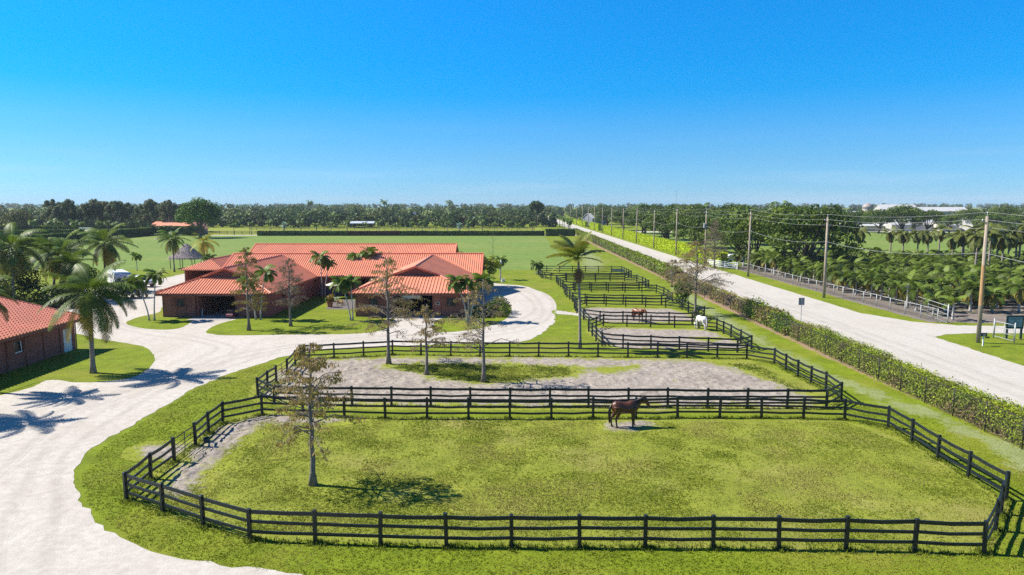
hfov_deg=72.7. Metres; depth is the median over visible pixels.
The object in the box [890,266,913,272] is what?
nursery palm
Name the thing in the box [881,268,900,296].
nursery palm
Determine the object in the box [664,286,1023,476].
worn grass
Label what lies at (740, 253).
nursery palm
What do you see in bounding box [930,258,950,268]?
nursery palm
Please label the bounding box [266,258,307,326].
cypress tree
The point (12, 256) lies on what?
coconut palm
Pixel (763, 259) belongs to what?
nursery palm
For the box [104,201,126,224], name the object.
gum tree
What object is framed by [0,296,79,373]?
barn
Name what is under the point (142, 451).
worn soil
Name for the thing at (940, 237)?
tall palm
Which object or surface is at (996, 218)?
spreading tree
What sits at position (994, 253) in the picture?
nursery palm
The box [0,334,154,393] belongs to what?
barn lawn
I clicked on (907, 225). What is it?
white barn
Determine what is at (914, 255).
nursery palm
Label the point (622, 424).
worn soil
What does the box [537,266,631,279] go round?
paddock fence
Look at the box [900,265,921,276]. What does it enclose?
nursery palm
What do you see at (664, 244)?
hedge
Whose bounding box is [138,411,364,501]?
worn soil
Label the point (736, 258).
nursery palm
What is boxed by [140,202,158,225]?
gum tree
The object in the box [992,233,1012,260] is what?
tall palm
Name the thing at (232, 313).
golf cart
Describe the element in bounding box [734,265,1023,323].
nursery ground
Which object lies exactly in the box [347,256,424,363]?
cypress tree
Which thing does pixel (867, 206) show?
silo
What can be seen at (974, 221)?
spreading tree
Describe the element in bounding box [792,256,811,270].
nursery palm
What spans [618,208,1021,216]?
power cable
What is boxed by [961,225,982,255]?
tall palm
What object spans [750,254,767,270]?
nursery palm
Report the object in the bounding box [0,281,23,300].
shrub
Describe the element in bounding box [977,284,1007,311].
nursery palm
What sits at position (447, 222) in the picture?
slender palm
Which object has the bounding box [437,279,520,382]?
cypress tree
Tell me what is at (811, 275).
nursery palm
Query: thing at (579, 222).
hedge
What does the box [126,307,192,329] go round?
corner lawn
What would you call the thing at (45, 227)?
hedge
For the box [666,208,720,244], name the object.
spreading tree
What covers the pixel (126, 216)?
gum tree
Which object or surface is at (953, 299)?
nursery palm
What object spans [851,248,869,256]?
nursery palm
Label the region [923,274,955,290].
nursery palm
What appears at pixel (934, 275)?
nursery palm
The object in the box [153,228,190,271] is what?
coconut palm
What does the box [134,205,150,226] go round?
gum tree
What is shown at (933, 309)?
steel gate
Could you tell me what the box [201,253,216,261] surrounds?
palm clump
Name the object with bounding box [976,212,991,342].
utility pole
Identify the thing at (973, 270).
nursery palm
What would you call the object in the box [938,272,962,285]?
nursery palm
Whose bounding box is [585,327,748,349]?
paddock soil
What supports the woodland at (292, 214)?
on the ground at (564, 329)
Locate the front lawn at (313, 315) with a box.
[206,295,393,334]
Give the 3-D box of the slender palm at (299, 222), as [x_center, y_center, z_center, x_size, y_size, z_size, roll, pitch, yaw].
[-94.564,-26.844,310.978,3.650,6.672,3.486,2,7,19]
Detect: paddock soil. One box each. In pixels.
[248,355,836,410]
[572,307,695,322]
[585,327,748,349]
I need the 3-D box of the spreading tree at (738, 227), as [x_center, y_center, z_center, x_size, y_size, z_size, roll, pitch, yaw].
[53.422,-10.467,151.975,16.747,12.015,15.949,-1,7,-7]
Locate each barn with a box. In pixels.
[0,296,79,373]
[860,224,884,230]
[873,204,915,223]
[884,219,932,230]
[917,207,967,219]
[959,217,1003,231]
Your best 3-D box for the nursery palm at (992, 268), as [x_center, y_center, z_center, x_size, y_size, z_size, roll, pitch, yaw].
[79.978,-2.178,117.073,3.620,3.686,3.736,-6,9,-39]
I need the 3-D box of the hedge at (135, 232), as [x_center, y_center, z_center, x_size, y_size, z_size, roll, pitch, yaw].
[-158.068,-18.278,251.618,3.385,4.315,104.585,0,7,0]
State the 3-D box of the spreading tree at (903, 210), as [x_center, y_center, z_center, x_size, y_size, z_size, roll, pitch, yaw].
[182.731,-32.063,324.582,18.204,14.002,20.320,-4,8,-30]
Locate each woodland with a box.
[0,203,1023,227]
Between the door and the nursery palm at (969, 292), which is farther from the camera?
the nursery palm at (969, 292)
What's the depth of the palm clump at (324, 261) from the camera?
101.49 m
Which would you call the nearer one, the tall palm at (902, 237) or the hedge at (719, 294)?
the hedge at (719, 294)
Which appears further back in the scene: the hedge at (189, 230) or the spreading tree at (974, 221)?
the spreading tree at (974, 221)
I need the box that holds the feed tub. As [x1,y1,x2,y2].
[203,437,209,443]
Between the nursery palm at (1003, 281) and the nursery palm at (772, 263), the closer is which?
the nursery palm at (1003, 281)
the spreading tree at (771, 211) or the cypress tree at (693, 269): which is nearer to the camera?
the cypress tree at (693, 269)
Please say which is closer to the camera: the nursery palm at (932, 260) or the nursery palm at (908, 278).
the nursery palm at (908, 278)
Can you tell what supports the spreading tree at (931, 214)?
on the field at (874, 239)
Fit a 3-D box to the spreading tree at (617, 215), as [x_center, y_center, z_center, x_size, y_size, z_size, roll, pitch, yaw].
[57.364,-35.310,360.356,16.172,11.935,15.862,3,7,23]
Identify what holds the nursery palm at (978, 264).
on the nursery ground at (962, 314)
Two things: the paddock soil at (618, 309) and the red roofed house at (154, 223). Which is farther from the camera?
the red roofed house at (154, 223)
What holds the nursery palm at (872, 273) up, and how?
on the nursery ground at (962, 314)
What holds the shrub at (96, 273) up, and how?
on the ground at (564, 329)
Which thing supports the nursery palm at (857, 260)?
on the nursery ground at (962, 314)
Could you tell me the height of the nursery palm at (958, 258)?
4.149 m
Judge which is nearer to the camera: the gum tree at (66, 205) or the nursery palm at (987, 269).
the nursery palm at (987, 269)
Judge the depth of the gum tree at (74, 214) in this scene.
330.68 m
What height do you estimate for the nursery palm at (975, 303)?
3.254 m
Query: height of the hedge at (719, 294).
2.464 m
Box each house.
[151,222,173,225]
[156,223,190,225]
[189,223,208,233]
[583,213,605,224]
[930,222,958,231]
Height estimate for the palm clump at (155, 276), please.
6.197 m
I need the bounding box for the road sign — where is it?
[798,298,804,320]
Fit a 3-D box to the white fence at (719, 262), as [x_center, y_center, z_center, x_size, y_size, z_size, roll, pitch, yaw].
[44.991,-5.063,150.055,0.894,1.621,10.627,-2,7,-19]
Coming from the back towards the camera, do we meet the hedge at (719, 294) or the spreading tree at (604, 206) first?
the spreading tree at (604, 206)
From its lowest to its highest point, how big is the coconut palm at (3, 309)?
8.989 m
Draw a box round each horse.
[608,395,649,427]
[631,308,646,321]
[694,315,707,330]
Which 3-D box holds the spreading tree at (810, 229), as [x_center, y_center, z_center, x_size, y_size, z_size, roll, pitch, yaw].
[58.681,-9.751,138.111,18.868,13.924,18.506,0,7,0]
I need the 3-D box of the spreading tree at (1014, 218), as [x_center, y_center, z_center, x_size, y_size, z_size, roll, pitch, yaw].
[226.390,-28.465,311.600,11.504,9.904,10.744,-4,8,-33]
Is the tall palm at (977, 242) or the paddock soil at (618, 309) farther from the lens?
the tall palm at (977, 242)
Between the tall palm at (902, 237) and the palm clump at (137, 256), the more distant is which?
the tall palm at (902, 237)
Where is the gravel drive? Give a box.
[0,274,555,574]
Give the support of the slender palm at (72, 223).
on the ground at (564, 329)
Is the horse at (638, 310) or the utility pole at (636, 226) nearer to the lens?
the horse at (638, 310)
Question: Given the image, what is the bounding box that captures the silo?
[862,203,873,223]
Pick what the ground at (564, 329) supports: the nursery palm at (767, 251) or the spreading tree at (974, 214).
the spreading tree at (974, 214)
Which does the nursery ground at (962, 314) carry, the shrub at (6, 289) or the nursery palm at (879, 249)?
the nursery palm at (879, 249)
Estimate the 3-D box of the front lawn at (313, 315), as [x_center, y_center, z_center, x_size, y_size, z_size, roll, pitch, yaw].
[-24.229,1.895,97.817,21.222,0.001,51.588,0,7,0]
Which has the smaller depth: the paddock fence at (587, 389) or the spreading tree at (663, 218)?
the paddock fence at (587, 389)
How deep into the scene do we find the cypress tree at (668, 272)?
114.21 m
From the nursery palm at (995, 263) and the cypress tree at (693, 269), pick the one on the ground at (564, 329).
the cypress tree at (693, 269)
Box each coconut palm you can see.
[0,223,50,298]
[0,275,18,321]
[22,234,86,287]
[23,229,97,297]
[37,260,136,373]
[45,248,98,281]
[76,223,138,279]
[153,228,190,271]
[189,232,218,259]
[546,231,605,347]
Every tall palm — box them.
[850,226,870,244]
[881,226,900,252]
[893,229,912,250]
[907,227,929,250]
[921,229,940,251]
[929,225,953,250]
[942,232,964,255]
[952,229,973,257]
[958,228,994,265]
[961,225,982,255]
[970,222,1002,258]
[973,223,1011,266]
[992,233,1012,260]
[995,231,1018,260]
[1003,225,1023,259]
[1003,230,1023,253]
[1008,228,1023,257]
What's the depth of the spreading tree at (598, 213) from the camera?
405.07 m
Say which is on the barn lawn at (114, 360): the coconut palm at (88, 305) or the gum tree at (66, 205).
the coconut palm at (88, 305)
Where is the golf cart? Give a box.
[226,310,239,318]
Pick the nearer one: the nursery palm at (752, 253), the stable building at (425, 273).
the stable building at (425, 273)
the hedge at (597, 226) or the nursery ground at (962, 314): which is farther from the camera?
the hedge at (597, 226)
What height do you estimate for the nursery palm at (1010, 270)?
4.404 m
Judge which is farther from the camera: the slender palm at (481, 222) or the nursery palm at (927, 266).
the slender palm at (481, 222)
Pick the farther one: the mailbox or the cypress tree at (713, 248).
the cypress tree at (713, 248)
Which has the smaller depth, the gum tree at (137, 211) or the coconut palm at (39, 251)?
the coconut palm at (39, 251)
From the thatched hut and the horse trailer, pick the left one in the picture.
the horse trailer
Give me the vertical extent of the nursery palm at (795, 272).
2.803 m
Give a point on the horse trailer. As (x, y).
(116, 274)
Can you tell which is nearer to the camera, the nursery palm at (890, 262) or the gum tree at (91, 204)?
the nursery palm at (890, 262)
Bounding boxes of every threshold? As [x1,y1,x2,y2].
[188,317,232,319]
[386,317,432,318]
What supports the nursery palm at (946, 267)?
on the nursery ground at (962, 314)
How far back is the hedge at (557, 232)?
297.89 m
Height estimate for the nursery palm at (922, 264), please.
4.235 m
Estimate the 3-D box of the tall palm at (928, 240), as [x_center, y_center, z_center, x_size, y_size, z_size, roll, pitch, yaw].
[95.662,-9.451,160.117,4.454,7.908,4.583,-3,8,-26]
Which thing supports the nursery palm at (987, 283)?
on the nursery ground at (962, 314)
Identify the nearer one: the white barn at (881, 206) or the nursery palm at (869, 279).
the nursery palm at (869, 279)
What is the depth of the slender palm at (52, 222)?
283.39 m
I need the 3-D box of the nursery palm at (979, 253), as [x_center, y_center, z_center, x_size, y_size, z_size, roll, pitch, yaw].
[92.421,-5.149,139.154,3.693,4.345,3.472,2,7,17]
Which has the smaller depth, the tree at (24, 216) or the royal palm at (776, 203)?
the tree at (24, 216)
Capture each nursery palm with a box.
[729,250,742,265]
[737,248,751,265]
[743,249,760,266]
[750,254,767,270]
[758,254,769,267]
[760,246,773,267]
[766,251,785,275]
[777,262,789,275]
[784,262,801,278]
[788,246,801,254]
[788,252,802,271]
[791,266,803,280]
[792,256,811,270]
[794,265,813,282]
[803,262,818,278]
[807,261,818,280]
[811,260,831,282]
[812,273,821,285]
[813,249,824,257]
[813,256,823,262]
[815,262,836,286]
[826,264,852,289]
[827,255,846,270]
[832,253,852,263]
[832,271,853,291]
[841,257,863,268]
[842,261,863,276]
[844,272,865,294]
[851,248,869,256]
[851,254,867,262]
[855,267,878,292]
[858,264,873,272]
[858,273,884,297]
[859,259,877,264]
[862,263,884,272]
[862,270,883,294]
[866,247,880,255]
[869,277,895,300]
[873,247,888,255]
[873,250,894,264]
[876,259,899,273]
[877,264,894,279]
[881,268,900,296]
[883,279,909,304]
[887,272,916,294]
[889,255,899,261]
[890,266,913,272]
[890,269,922,307]
[896,257,917,269]
[900,253,921,263]
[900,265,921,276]
[902,281,936,311]
[904,282,929,302]
[915,270,937,288]
[917,258,931,268]
[918,269,930,274]
[919,273,941,289]
[920,258,941,267]
[920,287,938,307]
[923,251,938,258]
[923,262,944,272]
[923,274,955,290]
[923,291,946,315]
[930,249,943,254]
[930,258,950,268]
[932,285,959,311]
[934,265,957,277]
[935,249,950,257]
[937,265,953,283]
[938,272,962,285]
[938,290,971,319]
[943,285,966,307]
[945,261,972,271]
[945,268,974,303]
[946,254,963,264]
[946,267,972,287]
[958,278,990,311]
[963,255,979,265]
[964,263,985,276]
[964,267,980,284]
[965,251,981,260]
[965,284,993,307]
[969,272,979,280]
[971,266,990,277]
[975,276,1003,289]
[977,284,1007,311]
[980,264,999,277]
[985,273,1012,284]
[986,276,1019,299]
[987,249,1005,257]
[988,278,1011,306]
[990,259,1008,272]
[992,267,1014,275]
[996,262,1021,273]
[998,265,1023,281]
[1000,260,1023,268]
[1004,278,1023,311]
[1007,277,1023,300]
[1011,269,1023,280]
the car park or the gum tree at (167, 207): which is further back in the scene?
the car park
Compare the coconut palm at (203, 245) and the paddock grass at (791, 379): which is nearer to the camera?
the paddock grass at (791, 379)
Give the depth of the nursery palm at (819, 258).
138.26 m
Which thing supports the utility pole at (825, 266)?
on the ground at (564, 329)
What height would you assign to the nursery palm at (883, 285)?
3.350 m
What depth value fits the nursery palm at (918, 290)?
94.03 m
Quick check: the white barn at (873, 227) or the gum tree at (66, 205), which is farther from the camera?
the white barn at (873, 227)
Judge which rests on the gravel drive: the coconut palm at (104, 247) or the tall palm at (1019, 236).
the coconut palm at (104, 247)
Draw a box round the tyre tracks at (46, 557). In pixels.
[0,286,556,574]
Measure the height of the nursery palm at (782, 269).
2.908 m
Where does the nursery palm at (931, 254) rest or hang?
on the nursery ground at (962, 314)
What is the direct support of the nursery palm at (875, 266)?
on the nursery ground at (962, 314)
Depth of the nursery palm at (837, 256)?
132.49 m
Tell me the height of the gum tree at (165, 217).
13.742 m
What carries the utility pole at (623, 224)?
on the ground at (564, 329)
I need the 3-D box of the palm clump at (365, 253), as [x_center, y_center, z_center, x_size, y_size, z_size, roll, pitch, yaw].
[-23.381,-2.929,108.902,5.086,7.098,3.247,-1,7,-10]
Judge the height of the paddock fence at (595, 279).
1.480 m
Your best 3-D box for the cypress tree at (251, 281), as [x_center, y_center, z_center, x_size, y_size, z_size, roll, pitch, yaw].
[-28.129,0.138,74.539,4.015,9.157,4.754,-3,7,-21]
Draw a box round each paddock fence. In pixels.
[122,394,1010,552]
[255,340,843,407]
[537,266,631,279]
[556,274,648,290]
[564,283,672,303]
[574,296,704,323]
[588,314,752,352]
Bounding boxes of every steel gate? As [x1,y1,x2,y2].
[909,292,948,323]
[993,318,1015,342]
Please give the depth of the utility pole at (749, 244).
130.50 m
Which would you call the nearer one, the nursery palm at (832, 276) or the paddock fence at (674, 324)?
the paddock fence at (674, 324)
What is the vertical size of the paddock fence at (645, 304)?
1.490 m
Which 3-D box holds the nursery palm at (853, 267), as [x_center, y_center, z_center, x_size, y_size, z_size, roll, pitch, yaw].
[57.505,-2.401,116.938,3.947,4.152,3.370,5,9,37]
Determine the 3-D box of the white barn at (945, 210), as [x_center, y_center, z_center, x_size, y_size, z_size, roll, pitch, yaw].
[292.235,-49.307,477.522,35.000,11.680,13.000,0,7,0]
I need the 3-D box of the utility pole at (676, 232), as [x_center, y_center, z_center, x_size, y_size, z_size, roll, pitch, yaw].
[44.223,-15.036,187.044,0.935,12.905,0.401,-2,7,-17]
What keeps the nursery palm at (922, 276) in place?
on the nursery ground at (962, 314)
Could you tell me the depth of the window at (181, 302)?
83.68 m
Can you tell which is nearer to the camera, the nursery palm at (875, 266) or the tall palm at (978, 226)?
the nursery palm at (875, 266)
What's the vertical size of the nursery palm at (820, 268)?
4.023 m
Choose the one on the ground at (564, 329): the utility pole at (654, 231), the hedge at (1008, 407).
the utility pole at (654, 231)
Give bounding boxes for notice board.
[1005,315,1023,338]
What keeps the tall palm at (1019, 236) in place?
on the nursery ground at (962, 314)
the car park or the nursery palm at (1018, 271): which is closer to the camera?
the nursery palm at (1018, 271)
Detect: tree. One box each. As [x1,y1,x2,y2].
[0,209,34,228]
[40,199,63,225]
[48,205,66,225]
[57,199,79,224]
[69,207,83,225]
[76,203,94,225]
[81,198,104,224]
[90,201,110,224]
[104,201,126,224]
[110,206,130,223]
[119,202,134,225]
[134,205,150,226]
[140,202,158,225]
[142,198,159,222]
[153,204,170,221]
[157,201,177,221]
[160,199,176,220]
[174,196,221,237]
[230,247,269,330]
[263,342,363,486]
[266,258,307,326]
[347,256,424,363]
[408,304,449,374]
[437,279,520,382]
[482,255,501,283]
[527,200,545,226]
[590,204,616,219]
[592,207,615,225]
[608,208,631,229]
[624,203,654,233]
[624,210,653,232]
[640,204,686,239]
[642,210,688,238]
[654,259,686,286]
[657,240,734,315]
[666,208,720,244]
[672,214,722,245]
[680,204,707,233]
[699,219,732,266]
[702,206,767,251]
[708,203,751,214]
[711,206,756,214]
[716,213,796,252]
[758,203,865,259]
[758,204,799,215]
[840,210,866,226]
[860,209,897,232]
[886,204,926,230]
[909,209,945,229]
[936,214,962,231]
[953,208,988,221]
[971,215,991,225]
[979,213,1009,226]
[985,206,1023,219]
[1006,213,1023,228]
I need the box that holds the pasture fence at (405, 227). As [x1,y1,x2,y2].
[256,227,534,229]
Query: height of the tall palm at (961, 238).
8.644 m
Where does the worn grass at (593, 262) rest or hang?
on the ground at (564, 329)
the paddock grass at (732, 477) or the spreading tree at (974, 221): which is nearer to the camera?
the paddock grass at (732, 477)
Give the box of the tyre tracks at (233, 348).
[0,279,238,441]
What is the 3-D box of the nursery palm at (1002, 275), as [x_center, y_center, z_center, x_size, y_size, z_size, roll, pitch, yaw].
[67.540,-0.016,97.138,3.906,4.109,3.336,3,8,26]
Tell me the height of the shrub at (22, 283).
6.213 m
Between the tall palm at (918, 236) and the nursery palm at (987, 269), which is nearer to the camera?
the nursery palm at (987, 269)
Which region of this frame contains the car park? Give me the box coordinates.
[637,231,1006,231]
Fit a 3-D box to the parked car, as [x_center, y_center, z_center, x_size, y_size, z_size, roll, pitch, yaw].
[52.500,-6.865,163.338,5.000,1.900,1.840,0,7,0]
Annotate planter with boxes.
[325,295,333,306]
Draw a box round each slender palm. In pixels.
[27,219,38,228]
[47,218,58,228]
[68,219,78,228]
[103,220,110,228]
[296,220,304,230]
[343,220,350,229]
[408,221,414,230]
[418,219,425,229]
[444,220,450,230]
[479,219,485,229]
[504,220,511,230]
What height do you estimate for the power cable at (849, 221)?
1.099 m
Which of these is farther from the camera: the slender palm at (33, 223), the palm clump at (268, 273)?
the slender palm at (33, 223)
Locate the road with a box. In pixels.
[548,216,1023,405]
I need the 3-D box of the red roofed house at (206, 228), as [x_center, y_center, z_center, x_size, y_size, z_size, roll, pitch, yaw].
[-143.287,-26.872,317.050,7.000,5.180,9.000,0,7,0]
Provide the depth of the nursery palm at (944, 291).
87.46 m
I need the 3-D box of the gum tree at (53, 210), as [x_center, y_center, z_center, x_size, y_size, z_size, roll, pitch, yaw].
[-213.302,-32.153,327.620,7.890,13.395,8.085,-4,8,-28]
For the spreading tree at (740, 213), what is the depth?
169.63 m
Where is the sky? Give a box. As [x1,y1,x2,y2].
[0,0,1023,206]
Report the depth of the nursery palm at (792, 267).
126.16 m
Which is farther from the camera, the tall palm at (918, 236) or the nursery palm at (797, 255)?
the tall palm at (918, 236)
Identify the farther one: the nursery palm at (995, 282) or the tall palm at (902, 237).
the tall palm at (902, 237)
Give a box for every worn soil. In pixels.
[120,441,188,462]
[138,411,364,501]
[594,418,663,434]
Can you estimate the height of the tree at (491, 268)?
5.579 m
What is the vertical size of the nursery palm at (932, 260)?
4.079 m
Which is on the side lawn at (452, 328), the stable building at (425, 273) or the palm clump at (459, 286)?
the palm clump at (459, 286)
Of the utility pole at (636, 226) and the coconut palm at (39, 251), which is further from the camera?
the utility pole at (636, 226)
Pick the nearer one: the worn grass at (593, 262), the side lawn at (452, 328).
the side lawn at (452, 328)
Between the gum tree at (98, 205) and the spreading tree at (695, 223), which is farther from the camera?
the gum tree at (98, 205)
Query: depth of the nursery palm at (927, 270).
113.26 m
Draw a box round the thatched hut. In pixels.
[167,243,205,268]
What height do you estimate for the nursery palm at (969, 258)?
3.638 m
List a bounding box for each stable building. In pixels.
[155,253,484,316]
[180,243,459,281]
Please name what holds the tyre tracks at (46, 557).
on the gravel drive
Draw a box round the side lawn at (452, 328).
[432,303,510,331]
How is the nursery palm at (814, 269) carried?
on the nursery ground at (962, 314)
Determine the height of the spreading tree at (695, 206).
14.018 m
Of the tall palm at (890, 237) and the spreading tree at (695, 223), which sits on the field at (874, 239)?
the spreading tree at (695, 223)
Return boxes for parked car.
[728,254,746,261]
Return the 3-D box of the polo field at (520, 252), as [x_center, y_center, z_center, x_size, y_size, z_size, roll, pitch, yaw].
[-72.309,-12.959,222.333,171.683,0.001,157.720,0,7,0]
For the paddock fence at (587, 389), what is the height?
1.492 m
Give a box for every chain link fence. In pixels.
[592,238,1023,449]
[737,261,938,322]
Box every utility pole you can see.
[622,209,623,238]
[636,209,637,242]
[653,210,654,247]
[675,207,677,254]
[703,210,706,260]
[747,212,752,276]
[822,217,830,297]
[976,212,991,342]
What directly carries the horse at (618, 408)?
on the paddock grass at (732, 477)
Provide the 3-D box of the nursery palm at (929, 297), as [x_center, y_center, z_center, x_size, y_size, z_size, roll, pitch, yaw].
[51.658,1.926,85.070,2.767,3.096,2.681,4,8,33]
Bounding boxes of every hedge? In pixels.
[0,225,139,229]
[0,228,120,235]
[6,227,151,247]
[149,225,204,235]
[257,230,544,235]
[347,231,400,235]
[545,228,574,235]
[569,217,587,226]
[573,228,683,279]
[589,222,600,230]
[603,225,728,266]
[674,272,756,312]
[742,295,802,336]
[789,320,1023,448]
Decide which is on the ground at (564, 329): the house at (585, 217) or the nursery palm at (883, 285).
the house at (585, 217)
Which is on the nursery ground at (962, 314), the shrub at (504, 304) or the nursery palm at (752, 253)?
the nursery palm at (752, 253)
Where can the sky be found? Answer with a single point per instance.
(561, 103)
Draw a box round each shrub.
[0,264,51,299]
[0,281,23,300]
[37,278,94,307]
[63,267,109,296]
[99,276,149,297]
[481,295,511,317]
[673,280,692,307]
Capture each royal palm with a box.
[380,199,387,205]
[698,202,709,210]
[769,201,779,207]
[781,200,792,205]
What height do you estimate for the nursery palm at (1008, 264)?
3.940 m
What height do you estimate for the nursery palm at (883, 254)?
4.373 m
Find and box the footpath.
[552,310,589,316]
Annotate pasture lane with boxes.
[211,235,576,235]
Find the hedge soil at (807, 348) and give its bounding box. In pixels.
[585,239,1019,445]
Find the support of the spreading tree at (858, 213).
on the ground at (564, 329)
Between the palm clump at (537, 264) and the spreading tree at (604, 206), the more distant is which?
the spreading tree at (604, 206)
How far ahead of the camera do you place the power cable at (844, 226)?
91.16 m
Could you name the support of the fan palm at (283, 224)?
on the ground at (564, 329)
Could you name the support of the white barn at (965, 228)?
on the ground at (564, 329)
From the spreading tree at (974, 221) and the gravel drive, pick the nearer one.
the gravel drive
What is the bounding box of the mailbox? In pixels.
[979,333,989,345]
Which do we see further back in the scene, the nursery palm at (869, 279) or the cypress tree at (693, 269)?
the nursery palm at (869, 279)
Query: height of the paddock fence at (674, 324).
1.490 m
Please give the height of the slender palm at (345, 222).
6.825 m
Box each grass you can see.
[134,415,1007,554]
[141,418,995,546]
[254,352,843,409]
[386,362,811,392]
[566,242,612,272]
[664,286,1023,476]
[710,359,837,402]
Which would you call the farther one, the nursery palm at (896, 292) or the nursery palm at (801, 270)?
the nursery palm at (801, 270)
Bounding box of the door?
[63,329,72,351]
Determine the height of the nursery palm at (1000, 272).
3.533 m
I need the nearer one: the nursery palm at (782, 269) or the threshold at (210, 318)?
the threshold at (210, 318)
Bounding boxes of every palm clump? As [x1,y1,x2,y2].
[121,268,169,320]
[129,252,141,270]
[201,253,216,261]
[236,264,277,319]
[309,250,336,296]
[329,274,361,320]
[346,246,377,282]
[444,273,495,321]
[495,255,507,279]
[530,260,543,273]
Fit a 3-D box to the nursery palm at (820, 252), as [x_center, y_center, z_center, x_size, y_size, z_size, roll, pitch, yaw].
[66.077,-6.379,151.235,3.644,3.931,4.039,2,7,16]
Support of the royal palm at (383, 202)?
on the ground at (564, 329)
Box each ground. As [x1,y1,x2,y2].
[0,207,1023,574]
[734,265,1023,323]
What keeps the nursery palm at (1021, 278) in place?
on the nursery ground at (962, 314)
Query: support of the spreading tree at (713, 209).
on the field at (874, 239)
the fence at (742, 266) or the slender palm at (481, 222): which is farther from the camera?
the slender palm at (481, 222)
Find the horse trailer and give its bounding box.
[107,269,130,286]
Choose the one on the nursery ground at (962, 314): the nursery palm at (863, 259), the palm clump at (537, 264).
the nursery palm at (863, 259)
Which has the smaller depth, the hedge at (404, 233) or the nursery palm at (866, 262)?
the nursery palm at (866, 262)
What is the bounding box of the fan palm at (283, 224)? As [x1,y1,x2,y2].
[281,221,286,230]
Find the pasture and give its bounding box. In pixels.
[205,228,545,234]
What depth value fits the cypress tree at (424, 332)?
54.84 m
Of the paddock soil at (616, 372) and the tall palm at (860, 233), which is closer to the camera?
the paddock soil at (616, 372)
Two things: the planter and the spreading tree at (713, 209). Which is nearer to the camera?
the planter
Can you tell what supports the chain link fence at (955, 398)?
on the ground at (564, 329)
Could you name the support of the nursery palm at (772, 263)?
on the nursery ground at (962, 314)
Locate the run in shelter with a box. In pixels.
[350,221,375,227]
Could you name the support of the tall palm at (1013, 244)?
on the nursery ground at (962, 314)
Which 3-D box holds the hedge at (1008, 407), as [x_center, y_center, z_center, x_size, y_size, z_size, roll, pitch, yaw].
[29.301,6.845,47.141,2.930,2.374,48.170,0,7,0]
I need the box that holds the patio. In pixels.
[326,300,355,308]
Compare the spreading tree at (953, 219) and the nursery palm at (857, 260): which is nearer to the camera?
the nursery palm at (857, 260)
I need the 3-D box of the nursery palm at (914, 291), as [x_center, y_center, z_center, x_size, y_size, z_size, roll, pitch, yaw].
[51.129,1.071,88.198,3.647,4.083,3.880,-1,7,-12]
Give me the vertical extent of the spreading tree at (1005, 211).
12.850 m
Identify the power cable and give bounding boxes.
[589,209,1019,231]
[592,214,1021,261]
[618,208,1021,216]
[631,209,1019,223]
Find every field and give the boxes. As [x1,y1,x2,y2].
[0,236,570,269]
[638,232,1023,264]
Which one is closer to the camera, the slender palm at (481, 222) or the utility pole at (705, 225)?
the utility pole at (705, 225)
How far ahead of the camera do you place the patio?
93.42 m
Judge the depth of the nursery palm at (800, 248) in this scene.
147.94 m
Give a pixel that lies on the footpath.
(561, 312)
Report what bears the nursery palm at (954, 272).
on the nursery ground at (962, 314)
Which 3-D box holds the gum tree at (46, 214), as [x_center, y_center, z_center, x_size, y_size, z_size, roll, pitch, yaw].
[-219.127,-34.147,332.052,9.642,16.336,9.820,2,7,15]
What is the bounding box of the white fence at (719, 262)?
[707,259,737,269]
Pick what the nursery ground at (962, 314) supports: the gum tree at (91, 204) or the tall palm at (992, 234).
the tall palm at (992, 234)
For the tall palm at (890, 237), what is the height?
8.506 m
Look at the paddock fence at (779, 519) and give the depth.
28.00 m
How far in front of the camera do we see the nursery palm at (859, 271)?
106.84 m
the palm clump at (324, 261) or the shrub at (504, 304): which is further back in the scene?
the palm clump at (324, 261)
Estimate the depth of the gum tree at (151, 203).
335.50 m
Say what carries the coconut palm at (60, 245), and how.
on the ground at (564, 329)
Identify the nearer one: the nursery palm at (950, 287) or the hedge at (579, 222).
the nursery palm at (950, 287)
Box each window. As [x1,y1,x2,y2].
[6,336,31,357]
[171,298,190,306]
[364,298,383,306]
[441,297,455,306]
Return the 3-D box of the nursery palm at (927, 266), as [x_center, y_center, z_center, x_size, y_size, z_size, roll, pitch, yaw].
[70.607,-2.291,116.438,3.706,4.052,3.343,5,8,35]

